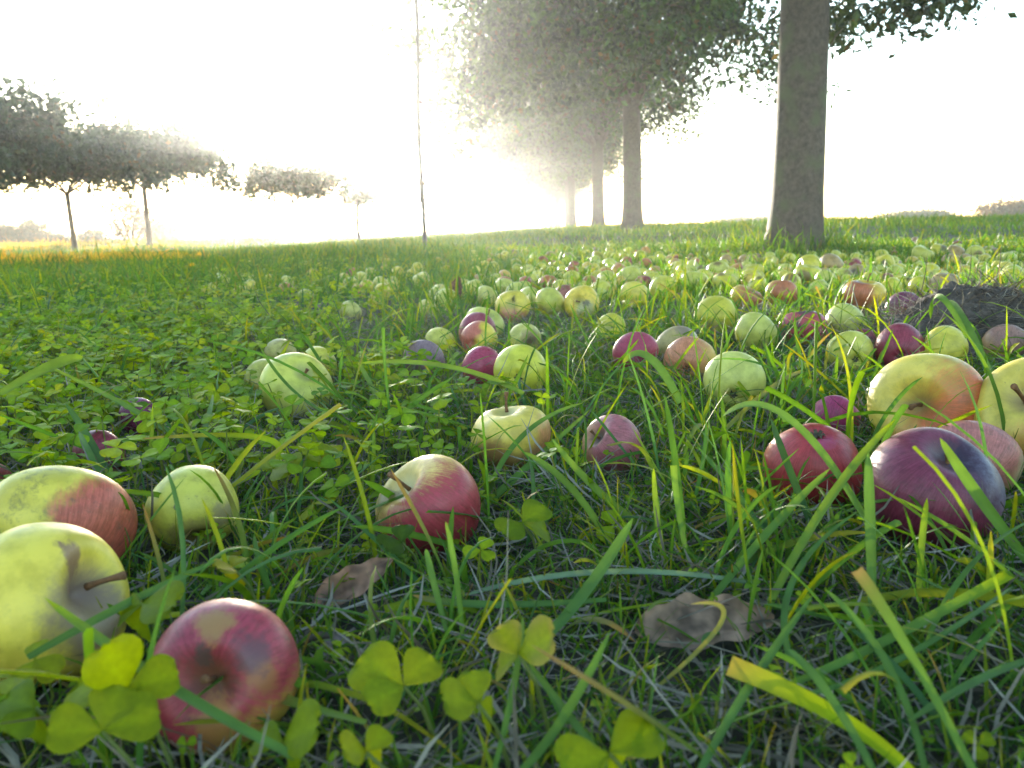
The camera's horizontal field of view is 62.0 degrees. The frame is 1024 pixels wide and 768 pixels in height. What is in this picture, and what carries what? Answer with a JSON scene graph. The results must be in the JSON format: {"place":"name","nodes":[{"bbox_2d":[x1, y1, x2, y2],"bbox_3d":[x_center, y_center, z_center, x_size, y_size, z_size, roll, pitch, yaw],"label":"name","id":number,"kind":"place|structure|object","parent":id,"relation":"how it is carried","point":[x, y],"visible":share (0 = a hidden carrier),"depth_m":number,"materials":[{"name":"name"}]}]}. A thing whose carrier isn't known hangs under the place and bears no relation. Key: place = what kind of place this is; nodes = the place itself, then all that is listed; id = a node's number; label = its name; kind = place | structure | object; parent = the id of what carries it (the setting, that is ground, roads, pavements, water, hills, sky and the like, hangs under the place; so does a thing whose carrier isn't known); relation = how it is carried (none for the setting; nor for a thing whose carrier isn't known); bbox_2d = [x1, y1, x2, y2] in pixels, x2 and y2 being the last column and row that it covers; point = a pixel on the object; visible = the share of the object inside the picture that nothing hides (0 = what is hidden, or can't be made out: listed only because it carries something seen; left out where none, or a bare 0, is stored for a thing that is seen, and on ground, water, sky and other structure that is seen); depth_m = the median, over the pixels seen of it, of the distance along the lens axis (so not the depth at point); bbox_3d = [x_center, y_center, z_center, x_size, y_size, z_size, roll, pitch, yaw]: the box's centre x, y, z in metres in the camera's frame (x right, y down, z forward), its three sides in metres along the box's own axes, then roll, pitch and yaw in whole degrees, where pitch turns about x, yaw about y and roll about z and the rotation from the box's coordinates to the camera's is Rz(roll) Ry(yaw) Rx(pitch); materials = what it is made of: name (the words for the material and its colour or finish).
{"place":"outdoors","nodes":[
{"label":"outdoors","id":0,"kind":"place"},
{"bbox_2d":[0,207,1023,767],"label":"ground","id":1,"kind":"structure","parent":0,"point":[668,714],"depth_m":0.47,"materials":[{"name":"plant"}]},
{"bbox_2d":[0,218,18,245],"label":"bush","id":2,"kind":"object","parent":1,"relation":"on","point":[3,227],"visible":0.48,"depth_m":33.13,"materials":[{"name":"green plant"}]},
{"bbox_2d":[1,209,58,245],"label":"bush","id":3,"kind":"object","parent":1,"relation":"on","point":[30,230],"visible":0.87,"depth_m":33.08,"materials":[{"name":"green plant"}]},
{"bbox_2d":[0,678,83,767],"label":"clover sprig","id":4,"kind":"object","parent":1,"relation":"on","point":[17,702],"visible":0.94,"depth_m":0.33,"materials":[{"name":"green plant"}]},
{"bbox_2d":[43,223,70,242],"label":"bush","id":5,"kind":"object","parent":1,"relation":"on","point":[61,237],"visible":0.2,"depth_m":35.25,"materials":[{"name":"green plant"}]},
{"bbox_2d":[0,522,129,686],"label":"apple","id":6,"kind":"object","parent":1,"relation":"on","point":[74,570],"visible":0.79,"depth_m":0.42,"materials":[{"name":"food"}]},
{"bbox_2d":[0,465,137,558],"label":"apple","id":7,"kind":"object","parent":1,"relation":"on","point":[91,501],"visible":0.52,"depth_m":0.53,"materials":[{"name":"food"}]},
{"bbox_2d":[0,75,147,201],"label":"young tree","id":8,"kind":"object","parent":1,"relation":"on","point":[17,132],"visible":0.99,"depth_m":13.38,"materials":[{"name":"green plant"}]},
{"bbox_2d":[75,217,108,243],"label":"bush","id":9,"kind":"object","parent":1,"relation":"on","point":[89,234],"visible":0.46,"depth_m":35.05,"materials":[{"name":"green plant"}]},
{"bbox_2d":[0,118,196,250],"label":"young tree","id":10,"kind":"object","parent":1,"relation":"on","point":[93,169],"visible":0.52,"depth_m":17.09,"materials":[{"name":"green plant"}]},
{"bbox_2d":[72,430,125,471],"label":"apple","id":11,"kind":"object","parent":1,"relation":"on","point":[98,436],"visible":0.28,"depth_m":0.79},
{"bbox_2d":[45,684,160,767],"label":"clover sprig","id":12,"kind":"object","parent":1,"relation":"on","point":[126,713],"visible":1,"depth_m":0.30,"materials":[{"name":"green plant"}]},
{"bbox_2d":[63,633,179,767],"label":"clover sprig","id":13,"kind":"object","parent":1,"relation":"on","point":[116,660],"visible":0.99,"depth_m":0.31,"materials":[{"name":"green plant"}]},
{"bbox_2d":[91,192,168,240],"bbox_3d":[-13.545,-5.943,30.490,2.535,2.236,2.916,-1,10,0],"label":"bush","id":14,"kind":"object","parent":1,"relation":"on","point":[136,215],"visible":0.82,"depth_m":30.14,"materials":[{"name":"green plant"}]},
{"bbox_2d":[118,397,156,435],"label":"apple","id":15,"kind":"object","parent":1,"relation":"on","point":[131,424],"visible":0.33,"depth_m":0.96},
{"bbox_2d":[15,90,274,247],"bbox_3d":[-9.244,-5.171,21.353,6.444,3.788,6.631,-5,11,-19],"label":"young tree","id":16,"kind":"object","parent":1,"relation":"on","point":[202,157],"visible":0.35,"depth_m":20.48,"materials":[{"name":"green plant"}]},
{"bbox_2d":[117,580,184,641],"bbox_3d":[-0.169,0.126,0.405,0.044,0.069,0.024,7,13,38],"label":"clover sprig","id":17,"kind":"object","parent":1,"relation":"on","point":[138,615],"visible":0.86,"depth_m":0.40,"materials":[{"name":"green plant"}]},
{"bbox_2d":[151,212,181,240],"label":"bush","id":18,"kind":"object","parent":1,"relation":"on","point":[171,231],"visible":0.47,"depth_m":33.22,"materials":[{"name":"green plant"}]},
{"bbox_2d":[144,465,239,552],"bbox_3d":[-0.228,0.091,0.609,0.064,0.067,0.063,-7,55,-28],"label":"apple","id":19,"kind":"object","parent":1,"relation":"on","point":[193,490],"visible":0.74,"depth_m":0.59,"materials":[{"name":"food"}]},
{"bbox_2d":[153,598,299,756],"bbox_3d":[-0.128,0.129,0.378,0.066,0.066,0.060,-2,-10,-1],"label":"apple","id":20,"kind":"object","parent":1,"relation":"on","point":[247,649],"visible":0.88,"depth_m":0.36,"materials":[{"name":"food"}]},
{"bbox_2d":[211,556,259,604],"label":"clover sprig","id":21,"kind":"object","parent":1,"relation":"on","point":[229,570],"visible":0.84,"depth_m":0.47,"materials":[{"name":"green plant"}]},
{"bbox_2d":[244,359,270,391],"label":"apple","id":22,"kind":"object","parent":1,"relation":"on","point":[260,364],"visible":0.16,"depth_m":1.24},
{"bbox_2d":[253,452,301,517],"bbox_3d":[-0.185,0.085,0.680,0.027,0.062,0.053,-10,13,-39],"label":"clover sprig","id":23,"kind":"object","parent":1,"relation":"on","point":[280,473],"visible":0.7,"depth_m":0.67,"materials":[{"name":"green plant"}]},
{"bbox_2d":[264,338,295,357],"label":"apple","id":24,"kind":"object","parent":1,"relation":"on","point":[272,348],"visible":0.35,"depth_m":1.40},
{"bbox_2d":[197,150,372,239],"bbox_3d":[-8.393,-6.974,32.060,5.390,3.488,5.887,9,14,43],"label":"young tree","id":25,"kind":"object","parent":1,"relation":"on","point":[307,182],"visible":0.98,"depth_m":31.15,"materials":[{"name":"green plant"}]},
{"bbox_2d":[250,698,320,767],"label":"clover sprig","id":26,"kind":"object","parent":1,"relation":"on","point":[299,740],"visible":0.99,"depth_m":0.31,"materials":[{"name":"green plant"}]},
{"bbox_2d":[259,352,333,420],"bbox_3d":[-0.273,0.006,1.084,0.095,0.079,0.093,-10,57,-41],"label":"apple","id":27,"kind":"object","parent":1,"relation":"on","point":[300,383],"visible":0.55,"depth_m":1.05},
{"bbox_2d":[297,443,337,503],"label":"clover sprig","id":28,"kind":"object","parent":1,"relation":"on","point":[322,447],"visible":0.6,"depth_m":0.72,"materials":[{"name":"green plant"}]},
{"bbox_2d":[304,346,336,376],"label":"apple","id":29,"kind":"object","parent":1,"relation":"on","point":[321,351],"visible":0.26,"depth_m":1.30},
{"bbox_2d":[293,557,394,613],"bbox_3d":[-0.100,0.119,0.505,0.063,0.026,0.015,-4,11,-15],"label":"dead leaf","id":30,"kind":"object","parent":1,"relation":"on","point":[358,585],"visible":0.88,"depth_m":0.51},
{"bbox_2d":[339,301,361,321],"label":"apple","id":31,"kind":"object","parent":1,"relation":"on","point":[350,309],"visible":0.58,"depth_m":2.20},
{"bbox_2d":[339,724,393,767],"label":"clover sprig","id":32,"kind":"object","parent":1,"relation":"on","point":[379,738],"visible":1,"depth_m":0.30,"materials":[{"name":"green plant"}]},
{"bbox_2d":[320,165,448,235],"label":"young tree","id":33,"kind":"object","parent":1,"relation":"on","point":[394,191],"visible":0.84,"depth_m":43.90,"materials":[{"name":"green plant"}]},
{"bbox_2d":[348,640,442,767],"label":"clover sprig","id":34,"kind":"object","parent":1,"relation":"on","point":[375,677],"visible":1,"depth_m":0.34,"materials":[{"name":"green plant"}]},
{"bbox_2d":[377,524,424,584],"bbox_3d":[-0.071,0.117,0.541,0.019,0.051,0.035,3,11,24],"label":"clover sprig","id":35,"kind":"object","parent":1,"relation":"on","point":[392,545],"visible":0.92,"depth_m":0.54,"materials":[{"name":"green plant"}]},
{"bbox_2d":[414,0,426,246],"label":"wooden pole","id":36,"kind":"object","parent":1,"relation":"on","point":[421,181],"visible":0.87,"depth_m":7.69,"materials":[{"name":"brown wood"}]},
{"bbox_2d":[403,340,444,380],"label":"apple","id":37,"kind":"object","parent":1,"relation":"on","point":[428,345],"visible":0.34,"depth_m":1.29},
{"bbox_2d":[375,454,480,555],"bbox_3d":[-0.062,0.091,0.636,0.081,0.076,0.076,8,14,43],"label":"apple","id":38,"kind":"object","parent":1,"relation":"on","point":[436,482],"visible":0.72,"depth_m":0.61,"materials":[{"name":"food"}]},
{"bbox_2d":[425,327,455,356],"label":"apple","id":39,"kind":"object","parent":1,"relation":"on","point":[435,334],"visible":0.44,"depth_m":1.55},
{"bbox_2d":[440,669,510,767],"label":"clover sprig","id":40,"kind":"object","parent":1,"relation":"on","point":[463,694],"visible":1,"depth_m":0.32,"materials":[{"name":"green plant"}]},
{"bbox_2d":[458,312,495,340],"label":"apple","id":41,"kind":"object","parent":1,"relation":"on","point":[468,319],"visible":0.23,"depth_m":1.62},
{"bbox_2d":[461,321,497,352],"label":"apple","id":42,"kind":"object","parent":1,"relation":"on","point":[472,331],"visible":0.62,"depth_m":1.54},
{"bbox_2d":[462,346,498,386],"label":"apple","id":43,"kind":"object","parent":1,"relation":"on","point":[475,354],"visible":0.54,"depth_m":1.23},
{"bbox_2d":[466,307,504,334],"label":"apple","id":44,"kind":"object","parent":1,"relation":"on","point":[496,317],"visible":0.32,"depth_m":1.76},
{"bbox_2d":[478,285,497,306],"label":"apple","id":45,"kind":"object","parent":1,"relation":"on","point":[483,289],"visible":0.53,"depth_m":2.56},
{"bbox_2d":[0,254,1015,767],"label":"clover","id":46,"kind":"object","parent":1,"relation":"on","point":[186,330],"visible":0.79,"depth_m":0.95,"materials":[{"name":"green plant"}]},
{"bbox_2d":[471,392,550,470],"bbox_3d":[-0.002,0.046,0.829,0.078,0.078,0.080,-5,6,41],"label":"apple","id":47,"kind":"object","parent":1,"relation":"on","point":[506,417],"visible":0.59,"depth_m":0.80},
{"bbox_2d":[0,286,1023,767],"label":"dry straw","id":48,"kind":"object","parent":1,"relation":"on","point":[8,752],"visible":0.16,"depth_m":0.49,"materials":[{"name":"plant"}]},
{"bbox_2d":[495,290,530,322],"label":"apple","id":49,"kind":"object","parent":1,"relation":"on","point":[522,299],"visible":0.82,"depth_m":2.04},
{"bbox_2d":[493,344,545,396],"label":"apple","id":50,"kind":"object","parent":1,"relation":"on","point":[517,352],"visible":0.56,"depth_m":1.14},
{"bbox_2d":[487,615,555,762],"bbox_3d":[0.008,0.129,0.350,0.034,0.075,0.021,7,13,38],"label":"clover sprig","id":51,"kind":"object","parent":1,"relation":"on","point":[505,638],"visible":0.98,"depth_m":0.35,"materials":[{"name":"green plant"}]},
{"bbox_2d":[494,499,552,574],"bbox_3d":[0.010,0.110,0.563,0.021,0.060,0.047,8,14,41],"label":"clover sprig","id":52,"kind":"object","parent":1,"relation":"on","point":[535,514],"visible":0.97,"depth_m":0.56,"materials":[{"name":"green plant"}]},
{"bbox_2d":[507,323,540,347],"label":"apple","id":53,"kind":"object","parent":1,"relation":"on","point":[516,330],"visible":0.5,"depth_m":1.54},
{"bbox_2d":[498,195,581,226],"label":"orchard tree","id":54,"kind":"object","parent":1,"relation":"on","point":[545,216],"visible":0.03,"depth_m":80.84,"materials":[{"name":"green plant"}]},
{"bbox_2d":[491,180,591,226],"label":"orchard tree","id":55,"kind":"object","parent":1,"relation":"on","point":[551,216],"visible":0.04,"depth_m":63.91,"materials":[{"name":"green plant"}]},
{"bbox_2d":[491,176,591,224],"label":"orchard tree","id":56,"kind":"object","parent":1,"relation":"on","point":[537,201],"visible":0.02,"depth_m":54.77,"materials":[{"name":"green plant"}]},
{"bbox_2d":[502,189,582,226],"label":"orchard tree","id":57,"kind":"object","parent":1,"relation":"on","point":[525,209],"visible":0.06,"depth_m":71.59,"materials":[{"name":"green plant"}]},
{"bbox_2d":[480,166,616,226],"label":"orchard tree","id":58,"kind":"object","parent":1,"relation":"on","point":[557,207],"visible":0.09,"depth_m":46.75,"materials":[{"name":"green plant"}]},
{"bbox_2d":[476,111,622,225],"bbox_3d":[1.997,-10.127,38.460,7.374,6.483,7.245,-2,10,-6],"label":"orchard tree","id":59,"kind":"object","parent":1,"relation":"on","point":[521,186],"visible":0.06,"depth_m":38.08,"materials":[{"name":"green plant"}]},
{"bbox_2d":[536,287,564,316],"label":"apple","id":60,"kind":"object","parent":1,"relation":"on","point":[551,296],"visible":0.73,"depth_m":2.10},
{"bbox_2d":[461,87,659,226],"bbox_3d":[1.781,-8.336,29.952,7.684,5.952,6.811,-5,11,-20],"label":"orchard tree","id":61,"kind":"object","parent":1,"relation":"on","point":[532,173],"visible":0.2,"depth_m":29.17,"materials":[{"name":"green plant"}]},
{"bbox_2d":[427,1,726,226],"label":"orchard tree","id":62,"kind":"object","parent":1,"relation":"on","point":[597,140],"visible":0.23,"depth_m":21.46,"materials":[{"name":"green plant"}]},
{"bbox_2d":[564,285,598,319],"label":"apple","id":63,"kind":"object","parent":1,"relation":"on","point":[575,295],"visible":0.77,"depth_m":2.06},
{"bbox_2d":[358,0,851,230],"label":"orchard tree","id":64,"kind":"object","parent":1,"relation":"on","point":[524,36],"visible":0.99,"depth_m":12.05,"materials":[{"name":"green plant"}]},
{"bbox_2d":[553,708,664,767],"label":"clover sprig","id":65,"kind":"object","parent":1,"relation":"on","point":[635,735],"visible":1,"depth_m":0.30,"materials":[{"name":"green plant"}]},
{"bbox_2d":[596,313,625,341],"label":"apple","id":66,"kind":"object","parent":1,"relation":"on","point":[604,319],"visible":0.38,"depth_m":1.70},
{"bbox_2d":[582,414,641,474],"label":"apple","id":67,"kind":"object","parent":1,"relation":"on","point":[619,427],"visible":0.7,"depth_m":0.78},
{"bbox_2d":[211,235,1023,281],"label":"windfall apples","id":68,"kind":"object","parent":1,"relation":"on","point":[597,256],"visible":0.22,"depth_m":5.05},
{"bbox_2d":[621,266,641,281],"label":"apple","id":69,"kind":"object","parent":1,"relation":"on","point":[627,271],"visible":0.62,"depth_m":3.37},
{"bbox_2d":[619,281,648,307],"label":"apple","id":70,"kind":"object","parent":1,"relation":"on","point":[636,291],"visible":0.59,"depth_m":2.36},
{"bbox_2d":[612,332,658,373],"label":"apple","id":71,"kind":"object","parent":1,"relation":"on","point":[620,347],"visible":0.45,"depth_m":1.28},
{"bbox_2d":[650,275,676,298],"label":"apple","id":72,"kind":"object","parent":1,"relation":"on","point":[661,280],"visible":0.49,"depth_m":2.63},
{"bbox_2d":[656,326,697,363],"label":"apple","id":73,"kind":"object","parent":1,"relation":"on","point":[665,339],"visible":0.31,"depth_m":1.39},
{"bbox_2d":[597,592,774,650],"bbox_3d":[0.093,0.128,0.455,0.096,0.021,0.034,-1,10,0],"label":"dead leaf","id":74,"kind":"object","parent":1,"relation":"on","point":[698,624],"visible":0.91,"depth_m":0.46,"materials":[{"name":"plant"}]},
{"bbox_2d":[663,336,715,381],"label":"apple","id":75,"kind":"object","parent":1,"relation":"on","point":[680,346],"visible":0.59,"depth_m":1.22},
{"bbox_2d":[680,271,708,288],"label":"apple","id":76,"kind":"object","parent":1,"relation":"on","point":[695,274],"visible":0.51,"depth_m":3.04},
{"bbox_2d":[694,296,736,335],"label":"apple","id":77,"kind":"object","parent":1,"relation":"on","point":[726,305],"visible":0.6,"depth_m":1.69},
{"bbox_2d":[707,261,728,273],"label":"apple","id":78,"kind":"object","parent":1,"relation":"on","point":[719,266],"visible":0.44,"depth_m":3.75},
{"bbox_2d":[712,272,737,290],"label":"apple","id":79,"kind":"object","parent":1,"relation":"on","point":[721,275],"visible":0.43,"depth_m":2.96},
{"bbox_2d":[703,351,765,409],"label":"apple","id":80,"kind":"object","parent":1,"relation":"on","point":[750,376],"visible":0.72,"depth_m":1.02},
{"bbox_2d":[704,213,767,222],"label":"bush","id":81,"kind":"object","parent":1,"relation":"on","point":[757,218],"visible":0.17,"depth_m":86.97,"materials":[{"name":"green plant"}]},
{"bbox_2d":[731,285,762,306],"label":"apple","id":82,"kind":"object","parent":1,"relation":"on","point":[739,291],"visible":0.5,"depth_m":2.37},
{"bbox_2d":[735,312,777,352],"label":"apple","id":83,"kind":"object","parent":1,"relation":"on","point":[746,322],"visible":0.62,"depth_m":1.46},
{"bbox_2d":[766,280,797,303],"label":"apple","id":84,"kind":"object","parent":1,"relation":"on","point":[781,286],"visible":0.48,"depth_m":2.38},
{"bbox_2d":[778,307,827,346],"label":"apple","id":85,"kind":"object","parent":1,"relation":"on","point":[804,319],"visible":0.51,"depth_m":1.52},
{"bbox_2d":[794,264,820,283],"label":"apple","id":86,"kind":"object","parent":1,"relation":"on","point":[813,270],"visible":0.45,"depth_m":3.16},
{"bbox_2d":[797,254,820,265],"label":"apple","id":87,"kind":"object","parent":1,"relation":"on","point":[810,259],"visible":0.32,"depth_m":3.58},
{"bbox_2d":[762,423,862,507],"bbox_3d":[0.248,0.070,0.705,0.078,0.073,0.078,1,33,12],"label":"apple","id":88,"kind":"object","parent":1,"relation":"on","point":[840,448],"visible":0.48,"depth_m":0.68,"materials":[{"name":"food"}]},
{"bbox_2d":[820,253,843,268],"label":"apple","id":89,"kind":"object","parent":1,"relation":"on","point":[830,260],"visible":0.43,"depth_m":3.73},
{"bbox_2d":[811,395,860,430],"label":"apple","id":90,"kind":"object","parent":1,"relation":"on","point":[834,409],"visible":0.42,"depth_m":0.88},
{"bbox_2d":[825,331,873,372],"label":"apple","id":91,"kind":"object","parent":1,"relation":"on","point":[860,339],"visible":0.65,"depth_m":1.29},
{"bbox_2d":[688,251,1023,376],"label":"earth mound","id":92,"kind":"object","parent":1,"relation":"on","point":[966,298],"visible":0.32,"depth_m":1.46,"materials":[{"name":"soil"}]},
{"bbox_2d":[826,303,866,336],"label":"apple","id":93,"kind":"object","parent":92,"relation":"on","point":[833,311],"visible":0.48,"depth_m":1.58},
{"bbox_2d":[982,324,1023,358],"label":"apple","id":94,"kind":"object","parent":92,"relation":"on","point":[992,335],"visible":0.51,"depth_m":1.34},
{"bbox_2d":[695,0,1023,253],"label":"orchard tree","id":95,"kind":"object","parent":1,"relation":"on","point":[808,37],"visible":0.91,"depth_m":5.24,"materials":[{"name":"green plant"}]},
{"bbox_2d":[842,273,886,310],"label":"apple","id":96,"kind":"object","parent":1,"relation":"on","point":[863,289],"visible":0.7,"depth_m":2.09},
{"bbox_2d":[874,323,924,366],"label":"apple","id":97,"kind":"object","parent":1,"relation":"on","point":[903,333],"visible":0.66,"depth_m":1.27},
{"bbox_2d":[885,291,918,317],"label":"apple","id":98,"kind":"object","parent":1,"relation":"on","point":[894,298],"visible":0.3,"depth_m":1.89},
{"bbox_2d":[908,276,930,295],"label":"apple","id":99,"kind":"object","parent":1,"relation":"on","point":[914,280],"visible":0.41,"depth_m":2.58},
{"bbox_2d":[873,206,970,217],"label":"bush","id":100,"kind":"object","parent":1,"relation":"on","point":[923,211],"visible":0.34,"depth_m":72.24,"materials":[{"name":"green plant"}]},
{"bbox_2d":[911,245,934,261],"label":"apple","id":101,"kind":"object","parent":1,"relation":"on","point":[918,250],"visible":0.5,"depth_m":4.51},
{"bbox_2d":[867,353,983,440],"bbox_3d":[0.397,0.021,0.817,0.106,0.102,0.094,8,2,41],"label":"apple","id":102,"kind":"object","parent":1,"relation":"on","point":[939,385],"visible":0.62,"depth_m":0.80,"materials":[{"name":"food"}]},
{"bbox_2d":[870,427,1005,552],"bbox_3d":[0.296,0.077,0.606,0.092,0.076,0.092,-3,40,-12],"label":"apple","id":103,"kind":"object","parent":1,"relation":"on","point":[897,459],"visible":0.67,"depth_m":0.57,"materials":[{"name":"food"}]},
{"bbox_2d":[928,273,961,294],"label":"apple","id":104,"kind":"object","parent":1,"relation":"on","point":[936,277],"visible":0.28,"depth_m":2.54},
{"bbox_2d":[924,325,968,360],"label":"apple","id":105,"kind":"object","parent":1,"relation":"on","point":[955,340],"visible":0.56,"depth_m":1.25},
{"bbox_2d":[939,420,1023,491],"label":"apple","id":106,"kind":"object","parent":1,"relation":"on","point":[1004,450],"visible":0.29,"depth_m":0.67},
{"bbox_2d":[968,195,1023,216],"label":"bush","id":107,"kind":"object","parent":1,"relation":"on","point":[1012,207],"visible":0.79,"depth_m":58.18,"materials":[{"name":"green plant"}]},
{"bbox_2d":[973,358,1023,454],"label":"apple","id":108,"kind":"object","parent":1,"relation":"on","point":[1008,377],"visible":0.67,"depth_m":0.76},
{"bbox_2d":[0,0,1023,239],"label":"sky","id":109,"kind":"structure","parent":0,"point":[936,123],"materials":[{"name":"white"}]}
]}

